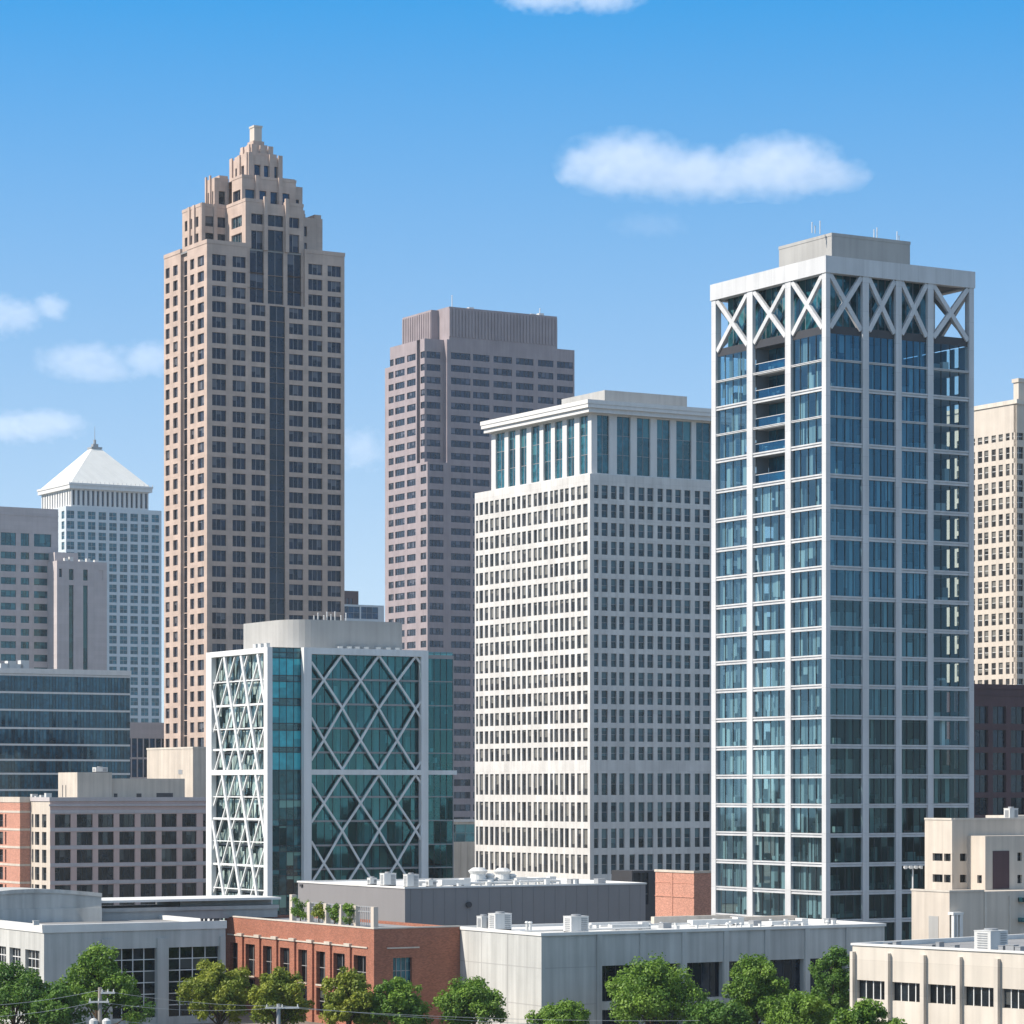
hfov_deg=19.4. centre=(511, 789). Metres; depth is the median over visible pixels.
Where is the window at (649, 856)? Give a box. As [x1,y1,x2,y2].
[647,854,652,869]
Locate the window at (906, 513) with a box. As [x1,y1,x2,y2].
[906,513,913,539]
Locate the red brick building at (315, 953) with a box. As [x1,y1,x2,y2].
[225,915,459,1023]
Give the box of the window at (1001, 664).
[999,663,1002,673]
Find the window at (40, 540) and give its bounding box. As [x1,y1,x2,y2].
[34,534,50,546]
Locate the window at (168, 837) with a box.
[162,831,175,843]
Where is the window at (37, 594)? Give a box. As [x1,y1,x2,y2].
[34,591,46,597]
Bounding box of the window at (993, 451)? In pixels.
[992,449,995,460]
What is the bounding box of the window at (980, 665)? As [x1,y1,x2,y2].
[979,664,981,674]
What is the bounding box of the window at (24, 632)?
[21,629,28,635]
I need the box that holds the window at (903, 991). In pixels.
[895,982,919,1001]
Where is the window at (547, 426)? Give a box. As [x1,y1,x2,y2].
[545,423,550,479]
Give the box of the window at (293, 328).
[289,323,301,334]
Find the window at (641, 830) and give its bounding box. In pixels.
[639,828,643,847]
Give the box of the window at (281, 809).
[272,800,300,819]
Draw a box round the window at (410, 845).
[316,845,410,867]
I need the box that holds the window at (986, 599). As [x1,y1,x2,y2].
[985,598,987,609]
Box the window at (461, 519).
[451,516,469,522]
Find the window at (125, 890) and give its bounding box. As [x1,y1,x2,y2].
[119,884,133,896]
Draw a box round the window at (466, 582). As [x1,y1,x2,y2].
[451,578,469,585]
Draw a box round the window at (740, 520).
[725,520,740,546]
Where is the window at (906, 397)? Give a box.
[906,397,913,420]
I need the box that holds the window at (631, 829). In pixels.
[630,828,633,847]
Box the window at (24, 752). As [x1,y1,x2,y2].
[18,746,45,758]
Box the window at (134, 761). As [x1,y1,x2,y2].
[132,759,136,776]
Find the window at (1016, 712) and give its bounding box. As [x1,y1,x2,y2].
[1011,707,1022,723]
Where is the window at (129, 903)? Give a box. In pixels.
[119,902,133,904]
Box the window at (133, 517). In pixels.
[130,514,137,520]
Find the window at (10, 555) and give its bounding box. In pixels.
[1,552,15,558]
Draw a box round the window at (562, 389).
[557,386,572,392]
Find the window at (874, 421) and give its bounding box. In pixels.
[874,421,887,444]
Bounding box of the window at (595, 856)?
[594,855,597,873]
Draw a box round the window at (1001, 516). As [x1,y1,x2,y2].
[999,514,1002,525]
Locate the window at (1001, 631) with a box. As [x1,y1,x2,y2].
[999,630,1002,640]
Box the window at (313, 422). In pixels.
[308,417,321,427]
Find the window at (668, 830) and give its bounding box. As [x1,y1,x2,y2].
[666,828,670,846]
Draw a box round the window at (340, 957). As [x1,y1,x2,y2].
[337,953,344,984]
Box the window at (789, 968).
[770,959,799,992]
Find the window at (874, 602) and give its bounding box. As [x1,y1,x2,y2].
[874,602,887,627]
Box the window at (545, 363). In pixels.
[538,360,552,366]
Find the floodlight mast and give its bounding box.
[903,866,922,888]
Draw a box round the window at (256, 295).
[250,288,262,302]
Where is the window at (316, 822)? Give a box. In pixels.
[316,822,410,844]
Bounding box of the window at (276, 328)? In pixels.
[270,321,283,336]
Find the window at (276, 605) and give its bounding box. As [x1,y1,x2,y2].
[270,599,283,613]
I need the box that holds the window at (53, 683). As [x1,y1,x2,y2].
[46,676,73,691]
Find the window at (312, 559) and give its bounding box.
[308,554,321,565]
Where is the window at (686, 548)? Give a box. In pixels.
[684,545,689,558]
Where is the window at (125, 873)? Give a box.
[119,867,133,879]
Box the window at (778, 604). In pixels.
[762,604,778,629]
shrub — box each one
[290,896,310,920]
[310,901,324,922]
[325,903,338,923]
[342,902,356,924]
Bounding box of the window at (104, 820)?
[98,814,112,826]
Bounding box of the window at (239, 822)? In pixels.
[222,822,251,843]
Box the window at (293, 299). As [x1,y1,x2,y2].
[287,291,300,305]
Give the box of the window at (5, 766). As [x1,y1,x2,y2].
[0,761,17,772]
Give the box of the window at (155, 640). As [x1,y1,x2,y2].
[152,637,158,644]
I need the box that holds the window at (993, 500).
[992,499,995,510]
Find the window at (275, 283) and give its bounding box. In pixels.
[268,276,282,291]
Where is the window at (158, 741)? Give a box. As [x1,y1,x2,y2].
[156,739,160,747]
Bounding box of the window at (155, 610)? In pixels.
[152,607,158,613]
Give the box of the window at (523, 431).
[521,428,526,484]
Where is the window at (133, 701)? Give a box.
[130,698,137,704]
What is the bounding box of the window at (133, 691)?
[130,688,137,694]
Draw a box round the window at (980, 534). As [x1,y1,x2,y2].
[979,533,981,544]
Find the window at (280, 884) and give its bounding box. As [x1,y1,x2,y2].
[272,876,300,894]
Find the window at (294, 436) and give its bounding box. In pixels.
[289,431,301,441]
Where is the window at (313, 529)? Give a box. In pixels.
[308,524,321,534]
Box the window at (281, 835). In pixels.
[272,826,300,845]
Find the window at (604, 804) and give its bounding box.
[602,802,606,821]
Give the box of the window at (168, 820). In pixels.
[162,814,175,826]
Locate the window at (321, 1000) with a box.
[319,988,324,1014]
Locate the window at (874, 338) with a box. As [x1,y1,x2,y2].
[874,338,887,363]
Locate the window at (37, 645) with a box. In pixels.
[34,642,46,648]
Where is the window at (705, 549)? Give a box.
[703,546,708,559]
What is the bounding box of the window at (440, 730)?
[440,730,446,752]
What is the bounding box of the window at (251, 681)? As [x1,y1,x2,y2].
[222,681,251,702]
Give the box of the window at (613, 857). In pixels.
[611,855,615,873]
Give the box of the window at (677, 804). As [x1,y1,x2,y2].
[675,802,679,820]
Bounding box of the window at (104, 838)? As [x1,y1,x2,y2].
[98,832,112,844]
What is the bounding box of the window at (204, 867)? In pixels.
[203,866,205,877]
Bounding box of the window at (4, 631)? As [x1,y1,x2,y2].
[1,628,15,634]
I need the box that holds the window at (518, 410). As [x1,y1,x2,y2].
[516,407,532,413]
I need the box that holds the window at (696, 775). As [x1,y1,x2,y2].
[695,774,698,794]
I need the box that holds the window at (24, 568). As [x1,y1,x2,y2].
[21,565,28,571]
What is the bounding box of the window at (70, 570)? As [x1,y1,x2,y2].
[69,569,72,579]
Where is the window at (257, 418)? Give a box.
[252,413,264,423]
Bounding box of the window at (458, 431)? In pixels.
[451,428,469,434]
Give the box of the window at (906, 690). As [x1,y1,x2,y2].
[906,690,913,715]
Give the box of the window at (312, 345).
[308,340,321,351]
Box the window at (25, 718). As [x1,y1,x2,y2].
[18,711,45,726]
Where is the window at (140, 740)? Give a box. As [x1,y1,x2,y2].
[138,738,142,756]
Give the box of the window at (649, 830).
[647,828,651,846]
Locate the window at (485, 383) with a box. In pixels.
[473,379,488,386]
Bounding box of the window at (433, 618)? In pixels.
[430,615,442,621]
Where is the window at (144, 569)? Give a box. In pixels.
[141,565,147,572]
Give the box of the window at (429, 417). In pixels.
[427,414,439,421]
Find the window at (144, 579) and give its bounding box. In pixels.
[141,576,147,582]
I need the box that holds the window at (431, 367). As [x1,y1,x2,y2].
[427,364,439,370]
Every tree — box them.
[0,960,55,1023]
[28,981,85,1023]
[56,941,155,1023]
[175,959,258,1023]
[246,966,314,1023]
[318,966,384,1023]
[366,976,433,1023]
[432,974,509,1023]
[524,998,590,1023]
[605,951,709,1023]
[681,998,753,1023]
[721,953,791,1023]
[755,989,835,1023]
[808,945,849,1021]
[828,996,906,1023]
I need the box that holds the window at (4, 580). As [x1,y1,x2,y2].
[1,577,15,583]
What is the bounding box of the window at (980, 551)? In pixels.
[979,549,981,560]
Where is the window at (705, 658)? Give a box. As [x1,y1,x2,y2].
[703,656,708,668]
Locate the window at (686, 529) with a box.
[684,527,689,539]
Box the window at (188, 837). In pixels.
[182,831,195,843]
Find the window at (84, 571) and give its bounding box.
[83,570,86,580]
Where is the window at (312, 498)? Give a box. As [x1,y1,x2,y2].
[308,493,321,504]
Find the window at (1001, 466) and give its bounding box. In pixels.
[1000,465,1002,476]
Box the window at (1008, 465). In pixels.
[1007,464,1009,475]
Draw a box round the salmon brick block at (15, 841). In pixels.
[0,797,30,887]
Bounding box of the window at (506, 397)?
[493,393,511,400]
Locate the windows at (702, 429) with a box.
[477,423,743,873]
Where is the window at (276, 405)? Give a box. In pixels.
[270,398,283,413]
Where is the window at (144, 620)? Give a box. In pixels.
[141,616,147,623]
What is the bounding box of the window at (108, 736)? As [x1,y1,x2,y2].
[102,730,129,744]
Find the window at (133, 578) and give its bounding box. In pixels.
[130,575,137,582]
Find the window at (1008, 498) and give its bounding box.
[1007,497,1009,508]
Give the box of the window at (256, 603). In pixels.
[252,598,264,609]
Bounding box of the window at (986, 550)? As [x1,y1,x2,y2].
[985,549,987,560]
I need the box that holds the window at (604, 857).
[602,855,606,873]
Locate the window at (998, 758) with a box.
[993,753,1003,769]
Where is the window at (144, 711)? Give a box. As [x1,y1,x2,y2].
[141,708,147,715]
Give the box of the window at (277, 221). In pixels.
[268,215,282,226]
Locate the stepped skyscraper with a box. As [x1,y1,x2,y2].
[164,125,344,747]
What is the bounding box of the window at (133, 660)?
[130,657,137,664]
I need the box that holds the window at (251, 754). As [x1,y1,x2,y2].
[222,754,251,769]
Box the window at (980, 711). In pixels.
[975,706,985,722]
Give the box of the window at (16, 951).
[13,948,20,968]
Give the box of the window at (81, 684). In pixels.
[74,677,101,692]
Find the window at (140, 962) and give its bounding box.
[113,948,154,1018]
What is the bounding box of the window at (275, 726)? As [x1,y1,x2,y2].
[272,723,300,729]
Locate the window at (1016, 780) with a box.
[1011,775,1022,791]
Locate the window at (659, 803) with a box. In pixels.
[658,802,661,821]
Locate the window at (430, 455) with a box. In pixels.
[427,452,439,458]
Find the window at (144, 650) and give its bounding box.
[141,647,147,654]
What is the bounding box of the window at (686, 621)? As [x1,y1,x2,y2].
[684,619,689,631]
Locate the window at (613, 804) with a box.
[611,802,615,821]
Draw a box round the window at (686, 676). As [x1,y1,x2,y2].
[684,674,689,686]
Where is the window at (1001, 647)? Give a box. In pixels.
[1000,646,1002,657]
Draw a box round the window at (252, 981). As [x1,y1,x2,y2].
[249,979,254,1004]
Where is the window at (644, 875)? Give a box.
[642,873,647,904]
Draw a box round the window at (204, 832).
[203,831,205,843]
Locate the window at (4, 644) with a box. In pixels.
[1,641,15,647]
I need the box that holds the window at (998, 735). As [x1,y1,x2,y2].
[993,730,1003,746]
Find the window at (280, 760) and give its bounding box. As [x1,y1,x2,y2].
[272,752,300,769]
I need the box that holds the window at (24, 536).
[21,533,28,545]
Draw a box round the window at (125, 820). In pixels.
[119,814,133,826]
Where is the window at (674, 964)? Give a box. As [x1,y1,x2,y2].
[666,963,676,995]
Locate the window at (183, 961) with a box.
[169,946,217,1015]
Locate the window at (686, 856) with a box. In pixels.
[684,854,689,870]
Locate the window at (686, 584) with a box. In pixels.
[684,582,689,594]
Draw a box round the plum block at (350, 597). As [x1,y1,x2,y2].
[344,591,357,604]
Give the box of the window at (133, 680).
[130,677,137,684]
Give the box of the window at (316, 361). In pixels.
[308,356,321,366]
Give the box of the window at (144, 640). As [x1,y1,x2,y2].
[141,637,147,643]
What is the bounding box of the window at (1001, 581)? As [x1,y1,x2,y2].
[999,580,1002,591]
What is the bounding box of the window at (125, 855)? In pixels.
[119,849,133,861]
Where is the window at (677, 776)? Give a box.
[675,773,679,794]
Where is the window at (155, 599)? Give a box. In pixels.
[152,596,158,603]
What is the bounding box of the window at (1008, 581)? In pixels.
[1007,580,1009,590]
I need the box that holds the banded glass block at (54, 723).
[0,668,130,796]
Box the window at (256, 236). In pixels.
[251,231,261,248]
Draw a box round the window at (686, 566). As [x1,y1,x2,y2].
[684,564,689,576]
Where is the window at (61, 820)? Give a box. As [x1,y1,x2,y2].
[55,814,69,827]
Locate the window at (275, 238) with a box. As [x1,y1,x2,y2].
[268,230,282,250]
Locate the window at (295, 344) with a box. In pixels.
[289,339,301,349]
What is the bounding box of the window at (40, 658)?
[34,655,46,661]
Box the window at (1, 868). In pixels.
[0,867,2,878]
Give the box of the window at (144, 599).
[141,596,147,603]
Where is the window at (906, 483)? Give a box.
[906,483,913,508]
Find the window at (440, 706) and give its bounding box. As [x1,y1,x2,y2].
[440,706,446,728]
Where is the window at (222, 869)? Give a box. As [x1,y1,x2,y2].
[222,869,251,890]
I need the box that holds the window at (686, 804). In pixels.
[684,802,689,820]
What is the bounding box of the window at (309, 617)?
[308,616,321,619]
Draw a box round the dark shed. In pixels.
[612,870,654,920]
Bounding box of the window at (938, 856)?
[935,853,942,860]
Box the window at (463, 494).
[451,491,469,497]
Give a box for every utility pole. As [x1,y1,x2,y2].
[89,987,114,1023]
[265,1004,298,1023]
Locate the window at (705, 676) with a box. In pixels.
[703,674,708,686]
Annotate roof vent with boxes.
[0,663,8,667]
[5,661,15,667]
[18,660,28,667]
[44,793,51,796]
[544,879,549,883]
[893,941,901,944]
[936,942,943,946]
[950,945,959,947]
[998,945,1004,949]
[1005,944,1018,950]
[1014,946,1023,950]
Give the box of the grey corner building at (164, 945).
[0,887,280,1023]
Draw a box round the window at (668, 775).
[666,773,670,794]
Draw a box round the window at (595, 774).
[594,773,597,794]
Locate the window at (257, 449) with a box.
[252,444,264,454]
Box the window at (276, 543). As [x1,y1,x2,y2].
[270,537,283,552]
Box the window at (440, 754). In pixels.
[440,754,446,769]
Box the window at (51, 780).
[46,775,57,788]
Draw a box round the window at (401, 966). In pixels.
[393,957,409,982]
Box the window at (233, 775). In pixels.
[222,775,251,794]
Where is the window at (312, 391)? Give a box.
[308,386,321,397]
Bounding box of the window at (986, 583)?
[985,582,987,592]
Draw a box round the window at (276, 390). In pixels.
[270,383,283,398]
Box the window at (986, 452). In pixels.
[985,451,987,461]
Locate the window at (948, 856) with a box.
[946,854,950,860]
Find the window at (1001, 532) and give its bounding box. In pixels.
[1000,531,1002,542]
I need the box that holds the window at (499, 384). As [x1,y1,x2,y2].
[493,381,511,388]
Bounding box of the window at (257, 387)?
[252,382,264,392]
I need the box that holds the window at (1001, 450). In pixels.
[999,448,1002,459]
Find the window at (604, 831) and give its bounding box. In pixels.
[602,829,606,847]
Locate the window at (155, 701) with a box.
[152,698,158,705]
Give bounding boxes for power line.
[0,1002,94,1016]
[2,990,98,1004]
[102,990,253,1005]
[103,1002,280,1010]
[279,1005,527,1023]
[283,1007,699,1020]
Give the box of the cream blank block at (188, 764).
[146,747,205,796]
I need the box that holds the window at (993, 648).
[992,647,995,657]
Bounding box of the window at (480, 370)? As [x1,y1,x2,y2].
[473,367,488,373]
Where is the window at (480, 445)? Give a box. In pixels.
[473,442,488,448]
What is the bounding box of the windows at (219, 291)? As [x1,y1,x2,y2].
[167,165,339,746]
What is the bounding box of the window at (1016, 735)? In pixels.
[1011,730,1022,746]
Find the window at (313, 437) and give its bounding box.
[308,432,321,442]
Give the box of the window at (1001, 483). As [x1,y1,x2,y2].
[999,481,1002,492]
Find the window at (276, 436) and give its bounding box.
[270,429,283,444]
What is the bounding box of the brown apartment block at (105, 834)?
[30,772,205,904]
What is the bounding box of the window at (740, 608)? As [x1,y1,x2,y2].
[725,608,740,632]
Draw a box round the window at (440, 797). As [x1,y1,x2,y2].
[440,797,446,819]
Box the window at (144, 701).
[141,698,147,705]
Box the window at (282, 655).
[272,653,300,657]
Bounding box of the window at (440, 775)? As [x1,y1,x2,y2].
[440,775,446,795]
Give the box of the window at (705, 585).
[703,583,708,595]
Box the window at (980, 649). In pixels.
[979,647,981,658]
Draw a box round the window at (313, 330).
[308,325,321,336]
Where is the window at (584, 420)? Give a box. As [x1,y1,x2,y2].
[581,416,587,473]
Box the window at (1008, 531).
[1007,530,1009,541]
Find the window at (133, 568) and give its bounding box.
[130,565,137,572]
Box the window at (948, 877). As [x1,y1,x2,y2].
[946,875,950,882]
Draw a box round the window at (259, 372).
[252,366,264,377]
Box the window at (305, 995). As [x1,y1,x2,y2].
[302,986,306,1011]
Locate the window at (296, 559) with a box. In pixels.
[289,554,301,564]
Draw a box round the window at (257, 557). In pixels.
[252,552,264,562]
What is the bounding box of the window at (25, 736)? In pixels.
[18,729,45,743]
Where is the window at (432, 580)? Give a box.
[430,578,442,584]
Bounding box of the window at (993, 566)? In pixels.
[992,564,995,575]
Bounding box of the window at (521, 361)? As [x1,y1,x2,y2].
[516,358,532,365]
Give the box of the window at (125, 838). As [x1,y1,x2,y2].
[119,832,133,844]
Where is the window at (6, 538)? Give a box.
[1,532,15,545]
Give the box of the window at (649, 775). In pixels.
[647,773,651,794]
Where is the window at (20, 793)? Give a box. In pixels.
[18,791,45,796]
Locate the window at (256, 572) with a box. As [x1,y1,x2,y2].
[252,567,264,578]
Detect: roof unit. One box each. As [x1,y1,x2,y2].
[92,767,107,771]
[367,876,376,884]
[379,872,396,885]
[403,873,418,886]
[426,878,435,886]
[477,914,487,927]
[488,911,511,929]
[563,914,588,931]
[974,928,1007,949]
[1003,807,1018,817]
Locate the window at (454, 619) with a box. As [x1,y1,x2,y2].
[451,616,469,622]
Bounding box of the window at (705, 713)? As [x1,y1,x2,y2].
[703,711,708,723]
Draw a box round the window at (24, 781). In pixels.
[18,775,45,788]
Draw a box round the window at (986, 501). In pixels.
[985,500,987,510]
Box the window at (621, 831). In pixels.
[619,829,623,847]
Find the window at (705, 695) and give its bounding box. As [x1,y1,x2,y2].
[703,693,708,705]
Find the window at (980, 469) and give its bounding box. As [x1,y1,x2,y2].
[979,468,981,479]
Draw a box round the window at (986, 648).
[985,647,987,658]
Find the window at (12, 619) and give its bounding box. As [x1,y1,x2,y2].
[1,616,15,622]
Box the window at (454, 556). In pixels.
[451,553,469,560]
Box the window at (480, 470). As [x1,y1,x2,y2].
[473,467,488,473]
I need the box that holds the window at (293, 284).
[287,276,300,292]
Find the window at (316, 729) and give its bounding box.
[316,729,410,751]
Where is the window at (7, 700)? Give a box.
[0,693,17,708]
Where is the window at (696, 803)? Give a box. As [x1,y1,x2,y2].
[695,802,698,820]
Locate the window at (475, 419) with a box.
[473,417,488,423]
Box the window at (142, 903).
[141,902,154,904]
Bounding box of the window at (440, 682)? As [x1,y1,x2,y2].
[440,682,446,704]
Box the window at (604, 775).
[602,773,606,794]
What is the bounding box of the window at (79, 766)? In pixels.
[74,761,101,771]
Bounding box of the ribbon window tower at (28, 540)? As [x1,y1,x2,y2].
[0,506,58,668]
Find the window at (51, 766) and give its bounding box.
[46,761,73,772]
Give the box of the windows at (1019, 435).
[974,433,1021,684]
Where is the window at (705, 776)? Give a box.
[703,774,708,794]
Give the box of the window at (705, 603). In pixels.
[703,601,708,613]
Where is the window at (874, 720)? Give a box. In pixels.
[874,720,887,744]
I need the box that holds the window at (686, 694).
[684,692,689,704]
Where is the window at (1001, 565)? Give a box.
[1000,564,1002,574]
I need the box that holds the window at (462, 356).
[451,352,469,359]
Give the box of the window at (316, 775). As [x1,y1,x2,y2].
[316,775,410,795]
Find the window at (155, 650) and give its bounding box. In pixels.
[152,647,158,654]
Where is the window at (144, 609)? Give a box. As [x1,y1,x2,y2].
[141,606,147,613]
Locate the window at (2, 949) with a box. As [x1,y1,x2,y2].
[0,946,5,965]
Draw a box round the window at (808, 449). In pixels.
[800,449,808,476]
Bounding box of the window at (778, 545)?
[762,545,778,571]
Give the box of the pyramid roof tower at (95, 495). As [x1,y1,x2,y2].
[37,436,160,722]
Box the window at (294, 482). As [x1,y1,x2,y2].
[289,477,301,487]
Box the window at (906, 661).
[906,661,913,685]
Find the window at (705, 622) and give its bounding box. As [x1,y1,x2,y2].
[703,620,708,632]
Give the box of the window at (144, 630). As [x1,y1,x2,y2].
[141,627,147,633]
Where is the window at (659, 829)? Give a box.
[658,828,661,846]
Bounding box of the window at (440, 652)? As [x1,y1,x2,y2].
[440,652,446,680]
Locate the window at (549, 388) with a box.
[538,384,552,391]
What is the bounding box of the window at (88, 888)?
[77,885,91,891]
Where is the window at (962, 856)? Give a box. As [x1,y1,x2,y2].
[960,854,964,860]
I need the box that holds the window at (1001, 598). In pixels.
[999,597,1002,607]
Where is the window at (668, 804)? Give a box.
[666,802,670,820]
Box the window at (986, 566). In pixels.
[985,565,987,576]
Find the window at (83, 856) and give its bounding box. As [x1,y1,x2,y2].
[77,850,91,862]
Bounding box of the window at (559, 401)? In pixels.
[557,398,561,404]
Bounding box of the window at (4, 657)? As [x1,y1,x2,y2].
[1,654,15,660]
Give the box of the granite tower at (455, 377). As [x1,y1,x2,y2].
[385,307,573,818]
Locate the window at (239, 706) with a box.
[222,706,251,727]
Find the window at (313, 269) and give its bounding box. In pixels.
[308,264,321,275]
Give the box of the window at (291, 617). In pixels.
[289,615,301,619]
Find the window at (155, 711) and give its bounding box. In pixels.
[152,708,158,715]
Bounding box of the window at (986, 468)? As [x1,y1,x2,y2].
[985,467,987,478]
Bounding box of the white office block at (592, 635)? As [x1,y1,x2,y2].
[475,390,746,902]
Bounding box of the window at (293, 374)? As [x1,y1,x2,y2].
[289,369,301,380]
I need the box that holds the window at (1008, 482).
[1007,480,1009,491]
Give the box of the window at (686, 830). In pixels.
[684,828,689,846]
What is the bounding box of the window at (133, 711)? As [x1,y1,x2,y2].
[130,708,137,715]
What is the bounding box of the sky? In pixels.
[0,0,1023,802]
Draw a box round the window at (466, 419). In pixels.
[451,415,469,422]
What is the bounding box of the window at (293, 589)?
[289,584,301,594]
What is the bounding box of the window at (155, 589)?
[152,586,158,593]
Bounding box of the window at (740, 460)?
[725,460,740,487]
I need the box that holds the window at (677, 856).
[675,854,680,869]
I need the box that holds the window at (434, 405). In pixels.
[427,402,439,408]
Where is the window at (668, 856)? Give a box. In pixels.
[666,854,670,869]
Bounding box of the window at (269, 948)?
[266,946,271,973]
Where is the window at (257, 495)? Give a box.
[252,490,264,500]
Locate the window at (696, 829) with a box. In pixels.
[695,828,698,846]
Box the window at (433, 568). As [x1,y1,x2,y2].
[430,565,442,571]
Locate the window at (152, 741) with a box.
[150,738,154,747]
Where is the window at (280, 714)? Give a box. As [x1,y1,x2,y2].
[272,705,300,722]
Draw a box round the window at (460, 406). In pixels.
[451,403,469,409]
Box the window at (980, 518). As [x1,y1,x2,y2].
[979,517,981,528]
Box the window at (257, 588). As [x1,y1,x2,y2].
[252,583,264,593]
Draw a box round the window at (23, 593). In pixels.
[21,591,28,597]
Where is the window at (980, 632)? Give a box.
[979,631,981,642]
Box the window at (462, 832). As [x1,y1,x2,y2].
[454,824,474,841]
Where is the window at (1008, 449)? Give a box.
[1007,447,1009,458]
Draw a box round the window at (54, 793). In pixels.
[46,791,57,796]
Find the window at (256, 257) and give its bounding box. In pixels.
[250,250,262,273]
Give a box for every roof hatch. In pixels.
[567,879,578,883]
[593,878,605,882]
[658,922,671,927]
[748,920,761,925]
[823,918,836,923]
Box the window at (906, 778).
[906,778,913,803]
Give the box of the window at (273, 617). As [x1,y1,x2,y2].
[270,614,283,620]
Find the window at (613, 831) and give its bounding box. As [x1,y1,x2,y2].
[611,829,615,847]
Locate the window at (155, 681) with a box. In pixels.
[152,678,158,684]
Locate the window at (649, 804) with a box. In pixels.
[647,802,651,821]
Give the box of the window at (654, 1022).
[645,1010,676,1023]
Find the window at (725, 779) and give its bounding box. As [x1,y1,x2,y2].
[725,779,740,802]
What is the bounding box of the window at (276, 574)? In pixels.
[270,568,283,582]
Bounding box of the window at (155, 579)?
[152,576,158,583]
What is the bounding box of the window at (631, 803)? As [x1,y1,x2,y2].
[630,802,633,821]
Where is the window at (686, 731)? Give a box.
[684,729,689,741]
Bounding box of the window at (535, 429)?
[533,426,538,482]
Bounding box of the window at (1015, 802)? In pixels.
[1011,798,1022,814]
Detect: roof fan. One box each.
[468,867,491,884]
[486,873,494,880]
[494,868,513,883]
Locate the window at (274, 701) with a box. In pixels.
[272,698,300,704]
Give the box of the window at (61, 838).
[55,832,69,844]
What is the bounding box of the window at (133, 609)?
[130,606,137,612]
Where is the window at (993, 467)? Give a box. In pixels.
[992,466,995,477]
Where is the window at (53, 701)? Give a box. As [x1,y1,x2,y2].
[46,694,73,709]
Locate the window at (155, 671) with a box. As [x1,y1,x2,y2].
[152,668,158,674]
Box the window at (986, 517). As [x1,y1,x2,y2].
[985,516,987,527]
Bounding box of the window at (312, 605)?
[308,600,321,610]
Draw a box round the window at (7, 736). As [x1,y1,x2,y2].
[0,729,17,743]
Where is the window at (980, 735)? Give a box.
[975,730,985,746]
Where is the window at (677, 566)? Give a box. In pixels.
[675,563,679,576]
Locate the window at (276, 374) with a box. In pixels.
[270,368,283,382]
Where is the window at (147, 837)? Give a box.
[141,831,154,844]
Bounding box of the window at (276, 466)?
[270,460,283,475]
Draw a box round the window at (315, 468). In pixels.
[308,463,321,473]
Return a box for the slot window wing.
[47,552,106,669]
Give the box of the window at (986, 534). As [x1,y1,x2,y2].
[985,532,987,543]
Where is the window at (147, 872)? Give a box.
[141,866,154,878]
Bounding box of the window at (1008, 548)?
[1007,546,1009,557]
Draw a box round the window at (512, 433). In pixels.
[510,431,514,486]
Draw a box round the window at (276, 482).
[270,475,283,490]
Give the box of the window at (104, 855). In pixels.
[98,849,112,862]
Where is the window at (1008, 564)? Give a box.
[1007,563,1009,574]
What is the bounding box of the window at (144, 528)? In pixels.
[141,524,147,531]
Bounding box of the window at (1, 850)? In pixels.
[0,849,2,861]
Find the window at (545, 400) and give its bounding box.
[538,397,552,403]
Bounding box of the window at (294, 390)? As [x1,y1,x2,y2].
[289,385,301,395]
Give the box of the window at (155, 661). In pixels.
[152,657,158,664]
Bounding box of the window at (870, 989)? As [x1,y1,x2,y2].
[860,980,884,999]
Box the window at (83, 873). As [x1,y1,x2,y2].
[77,867,91,879]
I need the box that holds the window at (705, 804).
[703,802,708,820]
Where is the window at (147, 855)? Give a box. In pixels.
[141,849,154,861]
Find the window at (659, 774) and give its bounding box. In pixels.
[658,773,661,794]
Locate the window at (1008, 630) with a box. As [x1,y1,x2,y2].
[1007,629,1009,640]
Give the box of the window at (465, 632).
[451,629,469,635]
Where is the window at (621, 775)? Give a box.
[619,773,623,794]
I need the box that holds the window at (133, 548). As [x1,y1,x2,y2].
[130,544,137,551]
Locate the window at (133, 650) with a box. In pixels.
[130,647,137,653]
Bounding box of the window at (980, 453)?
[979,452,981,462]
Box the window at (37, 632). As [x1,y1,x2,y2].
[34,629,46,635]
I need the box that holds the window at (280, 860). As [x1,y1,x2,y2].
[272,852,300,869]
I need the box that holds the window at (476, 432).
[473,429,488,436]
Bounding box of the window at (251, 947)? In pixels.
[249,944,254,975]
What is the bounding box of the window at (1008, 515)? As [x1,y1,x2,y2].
[1007,513,1009,524]
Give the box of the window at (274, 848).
[272,846,300,851]
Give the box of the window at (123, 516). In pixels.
[120,513,126,520]
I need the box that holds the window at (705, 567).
[703,565,708,577]
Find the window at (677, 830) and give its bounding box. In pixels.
[675,828,680,846]
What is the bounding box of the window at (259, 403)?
[252,397,264,408]
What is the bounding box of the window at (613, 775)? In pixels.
[611,773,615,794]
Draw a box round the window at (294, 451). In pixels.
[289,446,301,457]
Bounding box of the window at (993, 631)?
[992,630,995,641]
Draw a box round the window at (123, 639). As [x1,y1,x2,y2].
[120,636,126,643]
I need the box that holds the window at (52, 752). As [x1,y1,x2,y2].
[46,746,73,758]
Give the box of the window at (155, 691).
[152,688,158,695]
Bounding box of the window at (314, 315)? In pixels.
[308,310,321,320]
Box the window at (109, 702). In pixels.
[102,695,129,710]
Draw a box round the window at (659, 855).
[658,854,661,868]
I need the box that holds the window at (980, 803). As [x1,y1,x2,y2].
[975,798,985,814]
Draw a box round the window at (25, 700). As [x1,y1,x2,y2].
[18,693,45,708]
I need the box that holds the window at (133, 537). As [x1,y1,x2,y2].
[130,534,137,541]
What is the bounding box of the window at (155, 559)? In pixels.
[152,556,158,562]
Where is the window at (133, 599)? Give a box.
[130,596,137,602]
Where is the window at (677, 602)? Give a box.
[675,600,679,612]
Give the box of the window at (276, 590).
[270,583,283,598]
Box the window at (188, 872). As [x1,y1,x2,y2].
[182,866,195,878]

